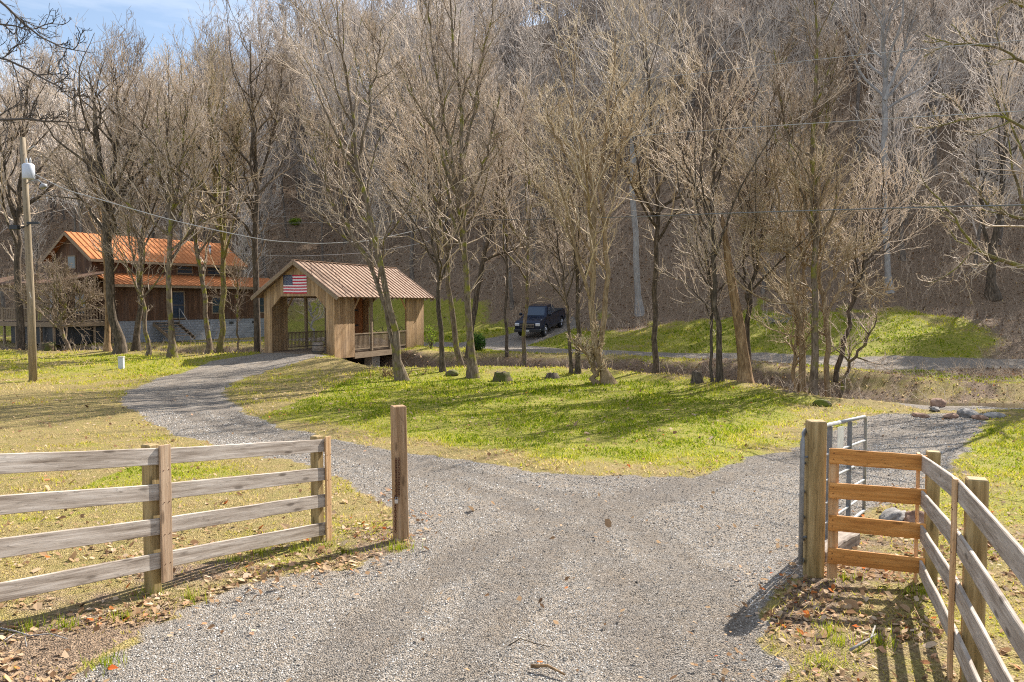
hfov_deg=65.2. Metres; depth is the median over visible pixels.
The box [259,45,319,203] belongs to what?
hillside tree
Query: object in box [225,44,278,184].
hillside tree
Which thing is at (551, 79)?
hillside tree
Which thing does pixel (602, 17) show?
hillside tree
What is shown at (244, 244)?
hillside tree
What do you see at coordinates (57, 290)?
window
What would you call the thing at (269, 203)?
hillside tree
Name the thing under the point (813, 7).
hillside tree
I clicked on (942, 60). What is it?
hillside tree
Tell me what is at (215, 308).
window
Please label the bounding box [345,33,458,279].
hillside tree
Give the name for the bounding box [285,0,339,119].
hillside tree
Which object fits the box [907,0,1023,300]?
bare tree
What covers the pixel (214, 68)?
hillside tree
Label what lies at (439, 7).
hillside tree
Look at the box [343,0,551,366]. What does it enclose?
bare tree
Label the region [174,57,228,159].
hillside tree
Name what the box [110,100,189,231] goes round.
hillside tree
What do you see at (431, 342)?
evergreen shrub
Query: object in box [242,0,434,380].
bare tree
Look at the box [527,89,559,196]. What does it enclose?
hillside tree
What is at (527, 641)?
fallen stick
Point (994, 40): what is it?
hillside tree
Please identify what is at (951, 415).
creek stone
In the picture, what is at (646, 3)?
hillside tree
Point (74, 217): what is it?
hillside tree
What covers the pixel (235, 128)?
hillside tree
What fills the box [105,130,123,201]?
hillside tree
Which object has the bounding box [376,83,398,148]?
hillside tree
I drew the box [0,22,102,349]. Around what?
bare tree
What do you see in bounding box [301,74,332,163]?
hillside tree
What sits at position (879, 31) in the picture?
hillside tree
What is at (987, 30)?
hillside tree
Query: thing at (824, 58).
overhead cable
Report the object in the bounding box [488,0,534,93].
hillside tree
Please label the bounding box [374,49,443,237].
hillside tree
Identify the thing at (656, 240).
bare tree
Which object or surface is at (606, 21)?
hillside tree
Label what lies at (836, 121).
overhead cable
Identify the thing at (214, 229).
overhead cable
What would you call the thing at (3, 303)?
hillside tree
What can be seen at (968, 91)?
hillside tree
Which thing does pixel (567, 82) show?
hillside tree
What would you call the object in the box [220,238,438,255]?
overhead cable
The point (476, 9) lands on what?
hillside tree
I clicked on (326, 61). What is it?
hillside tree
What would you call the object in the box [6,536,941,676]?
grass tufts
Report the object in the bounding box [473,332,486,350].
evergreen shrub
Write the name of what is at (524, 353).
bare tree
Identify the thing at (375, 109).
hillside tree
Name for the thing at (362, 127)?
hillside tree
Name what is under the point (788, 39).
hillside tree
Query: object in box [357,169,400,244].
hillside tree
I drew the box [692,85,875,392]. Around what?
bare tree
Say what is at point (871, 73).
hillside tree
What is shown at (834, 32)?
hillside tree
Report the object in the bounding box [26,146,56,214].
hillside tree
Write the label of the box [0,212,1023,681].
grass
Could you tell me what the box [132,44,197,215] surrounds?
hillside tree
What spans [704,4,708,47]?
hillside tree
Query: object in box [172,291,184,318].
door
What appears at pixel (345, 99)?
hillside tree
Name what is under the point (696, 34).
hillside tree
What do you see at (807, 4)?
hillside tree
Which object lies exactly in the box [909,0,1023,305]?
bare tree
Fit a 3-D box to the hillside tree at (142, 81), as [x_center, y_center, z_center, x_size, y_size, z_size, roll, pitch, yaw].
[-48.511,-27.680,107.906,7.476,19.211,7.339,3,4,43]
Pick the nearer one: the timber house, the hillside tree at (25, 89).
the timber house
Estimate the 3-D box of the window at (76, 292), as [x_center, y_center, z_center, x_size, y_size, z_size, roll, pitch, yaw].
[-30.602,-2.694,56.711,1.260,1.560,0.056,2,3,30]
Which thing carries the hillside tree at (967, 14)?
on the ground at (88, 644)
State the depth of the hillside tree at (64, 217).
99.68 m
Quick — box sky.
[0,0,585,199]
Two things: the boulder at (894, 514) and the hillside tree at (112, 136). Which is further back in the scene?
the hillside tree at (112, 136)
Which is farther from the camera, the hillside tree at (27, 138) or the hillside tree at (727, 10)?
the hillside tree at (27, 138)
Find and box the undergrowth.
[0,1,1023,404]
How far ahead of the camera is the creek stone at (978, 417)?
20.30 m
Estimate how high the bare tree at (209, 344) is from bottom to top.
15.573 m
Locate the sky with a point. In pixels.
(156, 17)
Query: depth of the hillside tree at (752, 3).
87.16 m
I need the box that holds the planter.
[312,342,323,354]
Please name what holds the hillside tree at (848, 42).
on the ground at (88, 644)
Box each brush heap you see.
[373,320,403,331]
[753,308,811,327]
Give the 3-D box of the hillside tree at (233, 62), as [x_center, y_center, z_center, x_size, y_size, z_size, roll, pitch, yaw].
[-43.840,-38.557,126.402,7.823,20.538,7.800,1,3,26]
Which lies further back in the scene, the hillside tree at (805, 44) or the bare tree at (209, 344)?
the hillside tree at (805, 44)
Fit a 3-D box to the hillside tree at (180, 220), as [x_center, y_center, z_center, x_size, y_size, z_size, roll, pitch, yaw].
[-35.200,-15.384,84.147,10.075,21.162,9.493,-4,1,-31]
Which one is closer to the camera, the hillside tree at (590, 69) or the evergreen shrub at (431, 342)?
the evergreen shrub at (431, 342)
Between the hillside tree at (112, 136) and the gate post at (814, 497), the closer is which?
the gate post at (814, 497)
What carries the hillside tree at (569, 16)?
on the ground at (88, 644)
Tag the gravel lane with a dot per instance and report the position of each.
(514, 342)
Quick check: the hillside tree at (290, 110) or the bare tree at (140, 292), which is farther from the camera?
the hillside tree at (290, 110)
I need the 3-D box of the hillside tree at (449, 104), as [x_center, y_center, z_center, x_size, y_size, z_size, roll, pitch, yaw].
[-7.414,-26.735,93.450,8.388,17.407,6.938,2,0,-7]
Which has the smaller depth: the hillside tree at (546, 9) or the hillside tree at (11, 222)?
the hillside tree at (11, 222)
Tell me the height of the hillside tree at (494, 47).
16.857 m
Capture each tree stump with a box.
[40,342,55,350]
[89,346,102,349]
[492,371,512,381]
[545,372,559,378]
[690,370,703,383]
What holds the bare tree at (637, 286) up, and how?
on the ground at (88, 644)
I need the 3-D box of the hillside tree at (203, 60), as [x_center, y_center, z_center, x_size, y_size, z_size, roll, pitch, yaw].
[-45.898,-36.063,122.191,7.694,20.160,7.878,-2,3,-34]
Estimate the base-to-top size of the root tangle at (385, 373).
0.752 m
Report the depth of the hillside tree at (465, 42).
92.74 m
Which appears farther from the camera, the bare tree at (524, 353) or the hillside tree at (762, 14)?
the hillside tree at (762, 14)
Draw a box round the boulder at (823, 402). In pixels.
[812,399,831,406]
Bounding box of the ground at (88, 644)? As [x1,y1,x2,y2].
[0,0,1023,681]
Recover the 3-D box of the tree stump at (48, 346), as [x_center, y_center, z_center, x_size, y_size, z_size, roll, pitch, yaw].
[-27.237,0.446,47.080,1.170,0.802,1.004,1,3,21]
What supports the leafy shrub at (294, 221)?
on the ground at (88, 644)
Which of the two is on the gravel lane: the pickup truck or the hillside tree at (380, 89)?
the pickup truck
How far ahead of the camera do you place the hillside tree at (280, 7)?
124.43 m
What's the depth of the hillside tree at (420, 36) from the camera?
103.70 m
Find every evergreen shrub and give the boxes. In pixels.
[424,325,436,348]
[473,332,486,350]
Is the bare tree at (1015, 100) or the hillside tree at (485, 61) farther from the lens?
the hillside tree at (485, 61)
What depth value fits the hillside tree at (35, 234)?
84.96 m
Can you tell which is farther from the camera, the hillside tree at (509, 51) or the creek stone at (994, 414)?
the hillside tree at (509, 51)
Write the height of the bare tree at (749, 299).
11.781 m
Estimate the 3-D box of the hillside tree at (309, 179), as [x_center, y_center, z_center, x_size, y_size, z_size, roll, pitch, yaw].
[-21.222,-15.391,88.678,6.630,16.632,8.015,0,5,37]
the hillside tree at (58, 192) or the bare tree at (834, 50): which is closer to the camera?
the bare tree at (834, 50)
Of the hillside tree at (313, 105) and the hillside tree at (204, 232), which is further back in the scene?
the hillside tree at (313, 105)
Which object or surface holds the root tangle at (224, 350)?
on the ground at (88, 644)
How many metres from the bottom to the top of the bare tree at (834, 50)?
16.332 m
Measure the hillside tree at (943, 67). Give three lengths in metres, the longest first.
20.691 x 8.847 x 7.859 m
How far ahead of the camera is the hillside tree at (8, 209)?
90.38 m
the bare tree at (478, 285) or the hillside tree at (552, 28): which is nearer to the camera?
the bare tree at (478, 285)
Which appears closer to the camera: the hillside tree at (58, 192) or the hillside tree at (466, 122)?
the hillside tree at (466, 122)
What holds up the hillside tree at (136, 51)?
on the ground at (88, 644)
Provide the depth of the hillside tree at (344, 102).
103.53 m
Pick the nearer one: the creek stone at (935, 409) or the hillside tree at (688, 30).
the creek stone at (935, 409)
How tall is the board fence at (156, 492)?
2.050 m
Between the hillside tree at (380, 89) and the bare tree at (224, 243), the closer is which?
the bare tree at (224, 243)
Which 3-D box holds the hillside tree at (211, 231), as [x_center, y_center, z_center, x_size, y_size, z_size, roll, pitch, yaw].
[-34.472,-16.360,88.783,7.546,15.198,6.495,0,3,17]
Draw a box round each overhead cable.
[35,174,469,243]
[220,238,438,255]
[258,204,1023,223]
[553,40,1022,87]
[553,111,1023,142]
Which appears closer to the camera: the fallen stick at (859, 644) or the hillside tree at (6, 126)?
the fallen stick at (859, 644)
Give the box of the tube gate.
[798,415,866,564]
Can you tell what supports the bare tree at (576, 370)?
on the ground at (88, 644)
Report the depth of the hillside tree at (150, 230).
82.99 m
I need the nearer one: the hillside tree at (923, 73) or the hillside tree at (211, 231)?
the hillside tree at (923, 73)
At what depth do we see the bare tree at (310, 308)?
56.86 m
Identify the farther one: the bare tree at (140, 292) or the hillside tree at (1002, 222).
the hillside tree at (1002, 222)
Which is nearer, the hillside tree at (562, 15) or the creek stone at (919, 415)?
the creek stone at (919, 415)
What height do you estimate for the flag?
0.982 m
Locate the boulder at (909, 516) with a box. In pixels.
[904,510,923,522]
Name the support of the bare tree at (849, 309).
on the ground at (88, 644)
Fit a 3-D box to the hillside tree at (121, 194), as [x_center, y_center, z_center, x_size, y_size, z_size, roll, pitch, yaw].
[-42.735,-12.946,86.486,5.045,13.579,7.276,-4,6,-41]
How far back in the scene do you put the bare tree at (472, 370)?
31.89 m
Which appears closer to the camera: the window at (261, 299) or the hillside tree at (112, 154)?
the window at (261, 299)
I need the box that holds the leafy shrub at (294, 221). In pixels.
[289,217,301,224]
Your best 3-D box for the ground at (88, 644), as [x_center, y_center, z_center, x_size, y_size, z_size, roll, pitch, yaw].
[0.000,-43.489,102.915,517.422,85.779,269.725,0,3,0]
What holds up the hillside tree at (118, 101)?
on the ground at (88, 644)
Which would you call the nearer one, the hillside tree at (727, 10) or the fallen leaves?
the fallen leaves
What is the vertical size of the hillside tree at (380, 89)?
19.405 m
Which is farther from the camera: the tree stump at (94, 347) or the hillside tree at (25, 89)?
the hillside tree at (25, 89)
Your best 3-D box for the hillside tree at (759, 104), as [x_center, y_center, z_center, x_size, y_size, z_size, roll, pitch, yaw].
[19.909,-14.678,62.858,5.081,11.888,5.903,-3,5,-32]
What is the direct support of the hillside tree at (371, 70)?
on the ground at (88, 644)
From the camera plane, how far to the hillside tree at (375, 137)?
100.88 m
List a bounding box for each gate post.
[390,405,408,540]
[803,419,826,577]
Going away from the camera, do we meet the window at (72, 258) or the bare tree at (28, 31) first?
the bare tree at (28, 31)
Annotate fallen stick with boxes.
[0,627,67,646]
[509,638,549,646]
[530,664,565,675]
[849,625,876,650]
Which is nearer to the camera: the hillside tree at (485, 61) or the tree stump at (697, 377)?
the tree stump at (697, 377)
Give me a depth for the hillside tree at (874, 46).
86.08 m
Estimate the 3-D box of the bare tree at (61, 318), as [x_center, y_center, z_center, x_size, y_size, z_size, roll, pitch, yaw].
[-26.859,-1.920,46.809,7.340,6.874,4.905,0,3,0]
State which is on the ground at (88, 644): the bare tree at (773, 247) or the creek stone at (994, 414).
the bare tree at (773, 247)
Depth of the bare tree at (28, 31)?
12.79 m
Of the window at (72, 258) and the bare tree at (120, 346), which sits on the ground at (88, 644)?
the bare tree at (120, 346)
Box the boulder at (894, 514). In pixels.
[879,507,905,521]
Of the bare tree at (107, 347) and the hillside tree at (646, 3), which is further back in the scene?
the hillside tree at (646, 3)
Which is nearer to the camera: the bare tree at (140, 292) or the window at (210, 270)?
the bare tree at (140, 292)
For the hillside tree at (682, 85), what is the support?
on the ground at (88, 644)
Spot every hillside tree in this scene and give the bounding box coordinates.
[0,39,73,210]
[0,49,54,202]
[0,92,42,163]
[0,121,15,309]
[0,145,39,233]
[0,153,54,258]
[1,92,43,160]
[4,159,48,230]
[7,186,50,273]
[9,126,35,190]
[15,69,62,221]
[25,46,137,232]
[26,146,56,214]
[36,77,123,231]
[36,108,80,219]
[43,153,71,217]
[68,6,153,180]
[92,158,129,235]
[98,74,134,186]
[98,132,166,237]
[102,105,141,175]
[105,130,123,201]
[110,44,188,237]
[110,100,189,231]
[124,58,162,196]
[128,98,222,239]
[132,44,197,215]
[159,0,241,207]
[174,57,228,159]
[176,128,225,242]
[186,38,248,147]
[187,104,226,238]
[190,33,234,138]
[194,51,241,154]
[217,36,252,156]
[217,76,266,226]
[222,111,303,276]
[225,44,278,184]
[227,191,276,277]
[229,0,296,138]
[233,9,300,95]
[250,80,295,209]
[250,91,308,237]
[251,0,313,73]
[258,12,314,93]
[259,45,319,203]
[265,57,323,211]
[266,35,329,183]
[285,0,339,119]
[289,28,374,244]
[294,125,363,262]
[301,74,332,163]
[313,63,368,209]
[329,28,368,134]
[332,71,358,134]
[337,3,398,229]
[340,0,431,217]
[344,30,402,162]
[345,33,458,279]
[346,66,371,186]
[356,37,396,190]
[357,104,393,172]
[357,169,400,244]
[358,71,397,178]
[362,0,485,245]
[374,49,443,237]
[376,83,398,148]
[385,95,436,229]
[390,0,436,100]
[406,0,497,112]
[427,45,454,172]
[430,34,509,247]
[431,0,503,163]
[439,71,487,172]
[451,6,512,228]
[464,0,526,139]
[467,0,499,49]
[469,0,568,123]
[476,13,505,116]
[479,6,513,106]
[488,0,531,92]
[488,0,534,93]
[490,6,595,229]
[502,25,547,184]
[515,0,576,69]
[519,36,544,81]
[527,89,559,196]
[537,0,595,100]
[539,0,572,58]
[543,0,591,99]
[544,0,599,94]
[549,65,601,188]
[550,47,590,170]
[562,11,629,193]
[566,0,609,116]
[571,0,613,71]
[584,12,621,118]
[590,0,622,74]
[590,0,659,140]
[593,0,682,141]
[610,0,690,186]
[649,0,715,102]
[651,0,717,142]
[652,33,710,174]
[654,0,707,109]
[661,0,731,106]
[680,2,709,64]
[682,0,739,92]
[694,0,757,144]
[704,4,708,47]
[712,0,732,42]
[724,0,785,97]
[728,0,808,115]
[730,0,749,53]
[730,1,773,61]
[734,77,795,205]
[736,0,801,95]
[754,0,858,160]
[759,4,810,105]
[761,0,829,141]
[777,0,852,57]
[818,0,934,161]
[822,0,890,97]
[825,0,853,69]
[826,0,876,78]
[829,0,837,104]
[841,0,952,147]
[851,0,903,84]
[851,32,942,190]
[890,0,1006,173]
[890,25,954,112]
[912,0,973,139]
[944,0,998,97]
[949,13,993,113]
[952,0,1023,143]
[961,0,1023,76]
[961,51,1023,244]
[965,16,1019,151]
[973,0,994,87]
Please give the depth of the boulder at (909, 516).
9.45 m
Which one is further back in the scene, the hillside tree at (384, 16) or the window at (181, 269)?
the hillside tree at (384, 16)
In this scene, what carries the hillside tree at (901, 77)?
on the ground at (88, 644)
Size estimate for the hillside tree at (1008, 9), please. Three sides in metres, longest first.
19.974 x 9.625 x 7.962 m
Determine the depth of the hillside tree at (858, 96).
70.87 m
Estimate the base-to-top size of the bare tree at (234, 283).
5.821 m
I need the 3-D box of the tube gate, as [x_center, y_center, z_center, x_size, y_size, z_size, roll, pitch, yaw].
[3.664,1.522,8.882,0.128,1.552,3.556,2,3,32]
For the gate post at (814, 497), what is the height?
1.855 m
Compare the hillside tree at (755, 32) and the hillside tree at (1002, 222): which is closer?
the hillside tree at (1002, 222)
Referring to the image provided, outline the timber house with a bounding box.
[0,231,269,347]
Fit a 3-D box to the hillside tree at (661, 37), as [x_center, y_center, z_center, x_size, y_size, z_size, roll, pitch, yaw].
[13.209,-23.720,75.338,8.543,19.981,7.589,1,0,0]
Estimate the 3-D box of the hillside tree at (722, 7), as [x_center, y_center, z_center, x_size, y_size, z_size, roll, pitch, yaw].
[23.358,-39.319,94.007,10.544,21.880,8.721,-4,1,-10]
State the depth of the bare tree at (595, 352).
29.61 m
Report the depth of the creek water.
27.65 m
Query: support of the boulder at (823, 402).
on the ground at (88, 644)
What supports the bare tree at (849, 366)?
on the ground at (88, 644)
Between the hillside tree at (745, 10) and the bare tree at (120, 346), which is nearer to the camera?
the bare tree at (120, 346)
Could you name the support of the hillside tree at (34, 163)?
on the ground at (88, 644)
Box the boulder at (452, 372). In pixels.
[445,369,458,375]
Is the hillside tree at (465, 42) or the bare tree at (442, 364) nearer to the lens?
the bare tree at (442, 364)
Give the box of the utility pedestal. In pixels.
[117,356,124,368]
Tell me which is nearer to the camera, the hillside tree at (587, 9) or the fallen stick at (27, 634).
the fallen stick at (27, 634)
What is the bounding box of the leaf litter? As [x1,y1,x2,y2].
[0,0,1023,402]
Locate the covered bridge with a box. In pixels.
[250,259,434,366]
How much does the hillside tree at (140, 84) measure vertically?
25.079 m
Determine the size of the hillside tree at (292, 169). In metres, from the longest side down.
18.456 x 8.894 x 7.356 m
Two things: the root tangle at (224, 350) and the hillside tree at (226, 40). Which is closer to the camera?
the root tangle at (224, 350)
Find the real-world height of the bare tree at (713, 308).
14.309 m
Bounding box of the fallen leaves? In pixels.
[0,369,1023,681]
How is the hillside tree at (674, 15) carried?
on the ground at (88, 644)
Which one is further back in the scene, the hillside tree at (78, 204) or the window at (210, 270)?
the hillside tree at (78, 204)
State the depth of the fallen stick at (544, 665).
5.36 m
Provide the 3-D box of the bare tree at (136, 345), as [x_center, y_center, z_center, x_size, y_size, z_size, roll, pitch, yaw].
[-19.587,-7.517,44.365,8.860,16.774,6.868,-1,3,-28]
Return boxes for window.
[49,290,58,317]
[67,255,75,268]
[75,292,85,313]
[176,265,192,273]
[206,267,219,274]
[212,297,219,313]
[260,298,263,312]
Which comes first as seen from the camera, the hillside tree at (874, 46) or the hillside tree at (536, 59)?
the hillside tree at (874, 46)
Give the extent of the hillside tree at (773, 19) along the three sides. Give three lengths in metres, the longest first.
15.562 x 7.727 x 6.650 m
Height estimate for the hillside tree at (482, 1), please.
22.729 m
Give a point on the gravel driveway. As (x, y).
(202, 388)
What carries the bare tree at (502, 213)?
on the ground at (88, 644)
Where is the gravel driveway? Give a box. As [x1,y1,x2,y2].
[62,352,1023,681]
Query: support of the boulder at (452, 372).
on the ground at (88, 644)
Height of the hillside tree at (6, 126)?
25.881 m
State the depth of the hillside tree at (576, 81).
80.71 m
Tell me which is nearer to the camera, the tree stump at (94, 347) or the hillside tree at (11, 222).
the tree stump at (94, 347)
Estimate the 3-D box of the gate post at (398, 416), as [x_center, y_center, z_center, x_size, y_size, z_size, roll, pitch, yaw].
[-1.252,1.673,8.944,0.176,1.914,0.150,-1,3,-22]
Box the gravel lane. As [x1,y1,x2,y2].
[151,317,1023,369]
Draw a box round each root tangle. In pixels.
[195,346,243,353]
[369,366,426,378]
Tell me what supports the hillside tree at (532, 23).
on the ground at (88, 644)
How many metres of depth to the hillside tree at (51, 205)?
97.44 m
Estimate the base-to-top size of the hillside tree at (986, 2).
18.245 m
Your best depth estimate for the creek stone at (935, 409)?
21.96 m
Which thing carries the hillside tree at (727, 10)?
on the ground at (88, 644)
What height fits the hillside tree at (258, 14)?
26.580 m
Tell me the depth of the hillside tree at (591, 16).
114.30 m
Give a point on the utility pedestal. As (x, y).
(121, 362)
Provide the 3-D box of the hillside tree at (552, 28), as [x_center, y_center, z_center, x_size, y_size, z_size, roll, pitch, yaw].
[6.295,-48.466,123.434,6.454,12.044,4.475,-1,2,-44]
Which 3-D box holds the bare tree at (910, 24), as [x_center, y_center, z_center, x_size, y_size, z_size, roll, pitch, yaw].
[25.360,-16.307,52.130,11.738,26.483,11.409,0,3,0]
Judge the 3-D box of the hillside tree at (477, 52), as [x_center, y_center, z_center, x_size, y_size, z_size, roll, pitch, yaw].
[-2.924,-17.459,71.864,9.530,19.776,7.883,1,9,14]
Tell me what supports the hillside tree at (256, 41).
on the ground at (88, 644)
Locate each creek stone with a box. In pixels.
[912,412,929,417]
[930,406,939,411]
[943,413,958,418]
[956,407,978,417]
[971,414,988,419]
[981,412,1005,417]
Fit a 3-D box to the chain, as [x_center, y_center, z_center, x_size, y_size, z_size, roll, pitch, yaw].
[-1.269,1.702,8.837,0.069,0.842,0.028,0,3,0]
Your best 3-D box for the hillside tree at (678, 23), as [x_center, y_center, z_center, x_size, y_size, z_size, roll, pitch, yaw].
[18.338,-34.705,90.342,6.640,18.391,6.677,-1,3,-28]
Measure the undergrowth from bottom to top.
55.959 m
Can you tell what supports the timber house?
on the ground at (88, 644)
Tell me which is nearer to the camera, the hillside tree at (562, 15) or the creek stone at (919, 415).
the creek stone at (919, 415)
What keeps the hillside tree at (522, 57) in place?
on the ground at (88, 644)
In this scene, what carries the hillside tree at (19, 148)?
on the ground at (88, 644)
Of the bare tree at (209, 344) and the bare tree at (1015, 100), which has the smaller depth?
the bare tree at (1015, 100)
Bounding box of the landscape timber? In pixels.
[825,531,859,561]
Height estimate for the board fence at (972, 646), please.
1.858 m
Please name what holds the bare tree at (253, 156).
on the ground at (88, 644)
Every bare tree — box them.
[0,0,100,156]
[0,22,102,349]
[0,251,116,350]
[7,0,209,353]
[44,33,265,357]
[49,121,147,351]
[68,53,221,350]
[85,0,324,351]
[91,191,192,355]
[96,12,272,353]
[120,81,268,353]
[207,249,250,349]
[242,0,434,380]
[295,298,324,340]
[342,82,531,371]
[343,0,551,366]
[379,0,511,377]
[407,50,559,357]
[440,67,569,366]
[464,99,539,356]
[492,0,674,384]
[503,99,625,373]
[529,0,756,316]
[557,0,734,373]
[615,1,853,381]
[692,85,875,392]
[693,61,875,366]
[711,107,903,396]
[741,0,906,395]
[803,301,902,397]
[811,0,981,293]
[823,135,968,382]
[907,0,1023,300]
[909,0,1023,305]
[985,32,1023,170]
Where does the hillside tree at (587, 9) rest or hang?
on the ground at (88, 644)
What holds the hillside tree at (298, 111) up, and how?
on the ground at (88, 644)
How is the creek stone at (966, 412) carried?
on the gravel driveway
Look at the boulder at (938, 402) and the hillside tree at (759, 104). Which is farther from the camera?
the hillside tree at (759, 104)
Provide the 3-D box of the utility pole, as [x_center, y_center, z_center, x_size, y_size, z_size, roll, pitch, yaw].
[-18.130,-2.845,30.403,2.254,9.881,0.688,2,3,29]
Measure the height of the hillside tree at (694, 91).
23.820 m
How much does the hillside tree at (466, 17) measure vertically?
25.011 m
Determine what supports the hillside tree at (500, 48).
on the ground at (88, 644)
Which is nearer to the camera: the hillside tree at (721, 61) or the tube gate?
the tube gate
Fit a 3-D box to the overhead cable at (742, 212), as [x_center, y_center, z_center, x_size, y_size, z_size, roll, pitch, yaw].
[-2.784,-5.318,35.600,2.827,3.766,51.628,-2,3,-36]
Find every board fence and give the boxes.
[0,435,331,601]
[827,448,1023,681]
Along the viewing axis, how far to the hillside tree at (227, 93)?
117.20 m
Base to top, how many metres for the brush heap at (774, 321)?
2.079 m
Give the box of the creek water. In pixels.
[820,395,1023,407]
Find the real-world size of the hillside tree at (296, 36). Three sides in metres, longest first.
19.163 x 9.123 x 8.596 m
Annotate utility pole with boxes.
[9,137,46,381]
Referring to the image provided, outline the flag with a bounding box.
[283,275,306,293]
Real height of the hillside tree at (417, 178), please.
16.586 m
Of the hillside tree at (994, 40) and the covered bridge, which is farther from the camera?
the hillside tree at (994, 40)
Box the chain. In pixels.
[394,457,399,532]
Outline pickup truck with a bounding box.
[514,304,565,335]
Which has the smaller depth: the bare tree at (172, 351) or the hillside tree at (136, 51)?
the bare tree at (172, 351)
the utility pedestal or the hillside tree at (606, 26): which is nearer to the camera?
the utility pedestal
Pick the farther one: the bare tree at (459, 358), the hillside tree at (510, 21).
the hillside tree at (510, 21)
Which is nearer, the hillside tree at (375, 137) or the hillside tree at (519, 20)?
the hillside tree at (519, 20)
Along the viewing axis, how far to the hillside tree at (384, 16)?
85.24 m
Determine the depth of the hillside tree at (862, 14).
92.04 m
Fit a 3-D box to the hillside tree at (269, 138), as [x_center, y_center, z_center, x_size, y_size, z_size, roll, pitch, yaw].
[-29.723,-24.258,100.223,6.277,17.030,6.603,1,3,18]
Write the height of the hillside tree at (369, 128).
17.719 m
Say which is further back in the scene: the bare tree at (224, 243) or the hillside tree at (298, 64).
the hillside tree at (298, 64)
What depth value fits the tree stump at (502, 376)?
30.94 m
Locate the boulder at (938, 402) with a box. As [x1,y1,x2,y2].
[930,398,945,406]
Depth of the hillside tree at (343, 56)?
124.26 m
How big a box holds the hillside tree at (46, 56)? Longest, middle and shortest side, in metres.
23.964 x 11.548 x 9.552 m

